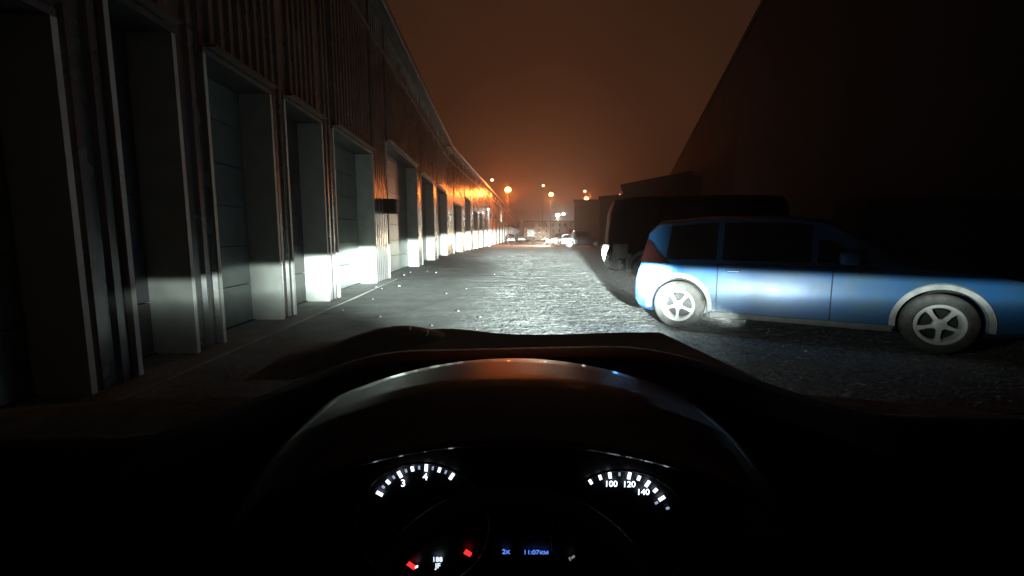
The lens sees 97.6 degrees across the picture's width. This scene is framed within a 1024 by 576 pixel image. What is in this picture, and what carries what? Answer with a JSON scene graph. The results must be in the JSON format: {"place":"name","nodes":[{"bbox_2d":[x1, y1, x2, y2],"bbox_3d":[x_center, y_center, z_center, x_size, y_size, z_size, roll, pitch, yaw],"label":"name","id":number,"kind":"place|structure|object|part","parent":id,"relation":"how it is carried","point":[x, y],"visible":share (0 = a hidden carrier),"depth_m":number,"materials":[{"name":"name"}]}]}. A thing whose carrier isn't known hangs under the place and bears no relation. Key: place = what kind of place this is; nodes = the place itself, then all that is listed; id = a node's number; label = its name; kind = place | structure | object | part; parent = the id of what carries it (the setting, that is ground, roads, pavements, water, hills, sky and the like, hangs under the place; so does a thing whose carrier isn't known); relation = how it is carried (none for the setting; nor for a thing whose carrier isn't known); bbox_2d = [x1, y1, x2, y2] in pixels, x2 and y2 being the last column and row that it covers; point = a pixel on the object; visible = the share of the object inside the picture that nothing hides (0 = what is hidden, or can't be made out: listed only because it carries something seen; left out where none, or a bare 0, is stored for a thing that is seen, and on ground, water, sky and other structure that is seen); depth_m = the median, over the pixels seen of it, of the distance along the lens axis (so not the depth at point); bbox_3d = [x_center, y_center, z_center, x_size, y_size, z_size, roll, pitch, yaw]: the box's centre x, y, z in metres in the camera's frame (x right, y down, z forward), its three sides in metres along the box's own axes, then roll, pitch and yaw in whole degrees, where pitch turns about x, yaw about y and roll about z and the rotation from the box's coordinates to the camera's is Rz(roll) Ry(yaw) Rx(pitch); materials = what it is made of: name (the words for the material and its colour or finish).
{"place":"outdoors","nodes":[
{"label":"outdoors","id":0,"kind":"place"},
{"bbox_2d":[497,239,547,243],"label":"road","id":1,"kind":"structure","parent":0,"point":[532,242],"depth_m":86.74,"materials":[{"name":"grey asphalt"}]},
{"bbox_2d":[506,235,515,242],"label":"parked car","id":2,"kind":"object","parent":1,"relation":"on","point":[510,238],"visible":1,"depth_m":80.10,"materials":[{"name":"silver metal"}]},
{"bbox_2d":[517,235,524,241],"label":"parked car","id":3,"kind":"object","parent":1,"relation":"on","point":[520,237],"visible":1,"depth_m":93.27,"materials":[{"name":"silver metal"}]},
{"bbox_2d":[526,229,534,239],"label":"box truck","id":4,"kind":"object","parent":1,"relation":"on","point":[530,233],"visible":0.98,"depth_m":124.10,"materials":[{"name":"paint"}]},
{"bbox_2d":[549,191,552,238],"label":"street lamp","id":5,"kind":"object","parent":1,"relation":"on","point":[550,193],"visible":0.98,"depth_m":89.80,"materials":[{"name":"grey"}]},
{"bbox_2d":[522,221,573,239],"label":"long building","id":6,"kind":"structure","parent":0,"point":[562,227],"depth_m":148.72,"materials":[{"name":"beige concrete"}]},
{"bbox_2d":[387,0,760,234],"label":"sky","id":7,"kind":"structure","parent":0,"point":[569,97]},
{"bbox_2d":[125,244,1023,412],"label":"lane","id":8,"kind":"structure","parent":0,"point":[538,289],"depth_m":5.60,"materials":[{"name":"grey asphalt"}]},
{"bbox_2d":[1,279,395,408],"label":"sidewalk","id":9,"kind":"structure","parent":8,"relation":"on","point":[159,368],"depth_m":4.44,"materials":[{"name":"concrete"}]},
{"bbox_2d":[0,0,451,408],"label":"warehouse","id":10,"kind":"structure","parent":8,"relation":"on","point":[186,176],"depth_m":4.54,"materials":[{"name":"metal"}]},
{"bbox_2d":[0,145,31,404],"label":"door","id":11,"kind":"structure","parent":10,"relation":"in","point":[15,382],"depth_m":3.18,"materials":[{"name":"black metal"}]},
{"bbox_2d":[110,24,153,356],"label":"door","id":12,"kind":"structure","parent":10,"relation":"in","point":[117,35],"depth_m":4.26,"materials":[{"name":"grey metal"}]},
{"bbox_2d":[207,77,252,327],"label":"door","id":13,"kind":"structure","parent":10,"relation":"in","point":[223,102],"depth_m":5.84,"materials":[{"name":"grey metal"}]},
{"bbox_2d":[286,118,305,303],"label":"door","id":14,"kind":"structure","parent":10,"relation":"in","point":[292,137],"depth_m":7.76,"materials":[{"name":"grey metal"}]},
{"bbox_2d":[334,143,359,288],"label":"door","id":15,"kind":"structure","parent":10,"relation":"in","point":[345,168],"depth_m":10.41,"materials":[{"name":"grey metal"}]},
{"bbox_2d":[384,199,398,213],"bbox_3d":[-3.397,-2.393,12.500,0.420,0.632,0.420,0,7,0],"label":"wall lamp","id":16,"kind":"object","parent":10,"relation":"attached to","point":[391,206],"visible":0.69,"depth_m":12.31,"materials":[{"name":"black metal"}]},
{"bbox_2d":[387,154,407,271],"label":"door","id":17,"kind":"structure","parent":10,"relation":"in","point":[396,172],"depth_m":15.88,"materials":[{"name":"grey metal"}]},
{"bbox_2d":[421,182,426,260],"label":"door","id":18,"kind":"structure","parent":10,"relation":"in","point":[423,185],"depth_m":21.67,"materials":[{"name":"grey metal"}]},
{"bbox_2d":[437,192,440,255],"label":"door","id":19,"kind":"structure","parent":10,"relation":"in","point":[438,195],"depth_m":27.07,"materials":[{"name":"grey metal"}]},
{"bbox_2d":[447,143,520,254],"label":"warehouse","id":20,"kind":"structure","parent":8,"relation":"on","point":[472,196],"depth_m":39.26,"materials":[{"name":"metal"}]},
{"bbox_2d":[454,206,456,251],"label":"door","id":21,"kind":"structure","parent":20,"relation":"in","point":[455,234],"depth_m":33.75,"materials":[{"name":"white metal"}]},
{"bbox_2d":[465,201,465,232],"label":"door","id":22,"kind":"structure","parent":20,"relation":"in","point":[465,201],"depth_m":38.81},
{"bbox_2d":[485,208,489,245],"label":"lamp post","id":23,"kind":"object","parent":8,"relation":"on","point":[488,228],"visible":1,"depth_m":51.74,"materials":[{"name":"white metal"}]},
{"bbox_2d":[546,234,569,244],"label":"white car","id":24,"kind":"object","parent":8,"relation":"on","point":[554,240],"visible":0.42,"depth_m":58.07,"materials":[{"name":"paint"}]},
{"bbox_2d":[559,230,604,246],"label":"pickup truck","id":25,"kind":"object","parent":8,"relation":"on","point":[579,237],"visible":0.98,"depth_m":47.56,"materials":[{"name":"paint"}]},
{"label":"window","id":26,"kind":"part","parent":25,"relation":"part of","materials":[{"name":"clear glass"}]},
{"bbox_2d":[601,195,788,277],"bbox_3d":[4.723,-1.342,12.171,4.553,2.260,1.846,1,7,8],"label":"dark van","id":27,"kind":"object","parent":8,"relation":"on","point":[632,223],"visible":0.41,"depth_m":11.50,"materials":[{"name":"black paint"}]},
{"bbox_3d":[3.341,-1.764,11.541,0.830,0.716,0.067,1,7,8],"label":"window","id":28,"kind":"part","parent":27,"relation":"part of","materials":[{"name":"black glass"}]},
{"bbox_3d":[4.469,-1.757,11.378,1.250,0.710,0.060,1,7,8],"label":"window","id":29,"kind":"part","parent":27,"relation":"part of","materials":[{"name":"black glass"}]},
{"bbox_3d":[5.881,-1.736,11.186,1.401,0.715,0.066,1,7,7],"label":"window","id":30,"kind":"part","parent":27,"relation":"part of","materials":[{"name":"black glass"}]},
{"bbox_2d":[635,216,1023,353],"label":"blue hatchback","id":31,"kind":"object","parent":8,"relation":"on","point":[802,270],"visible":1,"depth_m":5.03,"materials":[{"name":"paint"}]},
{"bbox_3d":[2.295,-0.591,5.718,0.600,0.467,0.126,4,8,31],"label":"window","id":32,"kind":"part","parent":31,"relation":"part of","materials":[{"name":"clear glass"}]},
{"bbox_3d":[3.001,-0.546,5.293,0.910,0.455,0.127,4,8,31],"label":"window","id":33,"kind":"part","parent":31,"relation":"part of","materials":[{"name":"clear glass"}]},
{"bbox_3d":[3.641,-0.394,4.897,0.490,0.266,0.086,4,8,31],"label":"window","id":34,"kind":"part","parent":31,"relation":"part of","materials":[{"name":"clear glass"}]},
{"bbox_2d":[573,199,599,236],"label":"dark block","id":35,"kind":"structure","parent":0,"point":[586,214],"depth_m":65.22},
{"bbox_2d":[599,194,622,246],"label":"shed","id":36,"kind":"structure","parent":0,"point":[606,202],"depth_m":51.29,"materials":[{"name":"black"}]},
{"bbox_2d":[987,411,1023,414],"bbox_3d":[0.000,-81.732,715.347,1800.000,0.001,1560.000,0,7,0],"label":"ground","id":37,"kind":"structure","parent":0,"point":[1009,413],"depth_m":3.28,"materials":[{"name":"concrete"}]},
{"bbox_2d":[505,185,510,244],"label":"street lamp","id":38,"kind":"object","parent":37,"relation":"on","point":[507,188],"visible":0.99,"depth_m":58.66,"materials":[{"name":"brown"}]},
{"bbox_2d":[0,326,1023,575],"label":"car interior","id":39,"kind":"object","parent":37,"relation":"on","point":[402,450],"visible":1,"depth_m":0.80,"materials":[{"name":"plastic"}]},
{"bbox_2d":[620,171,691,198],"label":"pitched shed","id":40,"kind":"structure","parent":37,"relation":"on","point":[677,184],"depth_m":39.24,"materials":[{"name":"black"}]},
{"bbox_2d":[670,0,1023,339],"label":"tall shed","id":41,"kind":"structure","parent":37,"relation":"on","point":[895,126],"depth_m":8.30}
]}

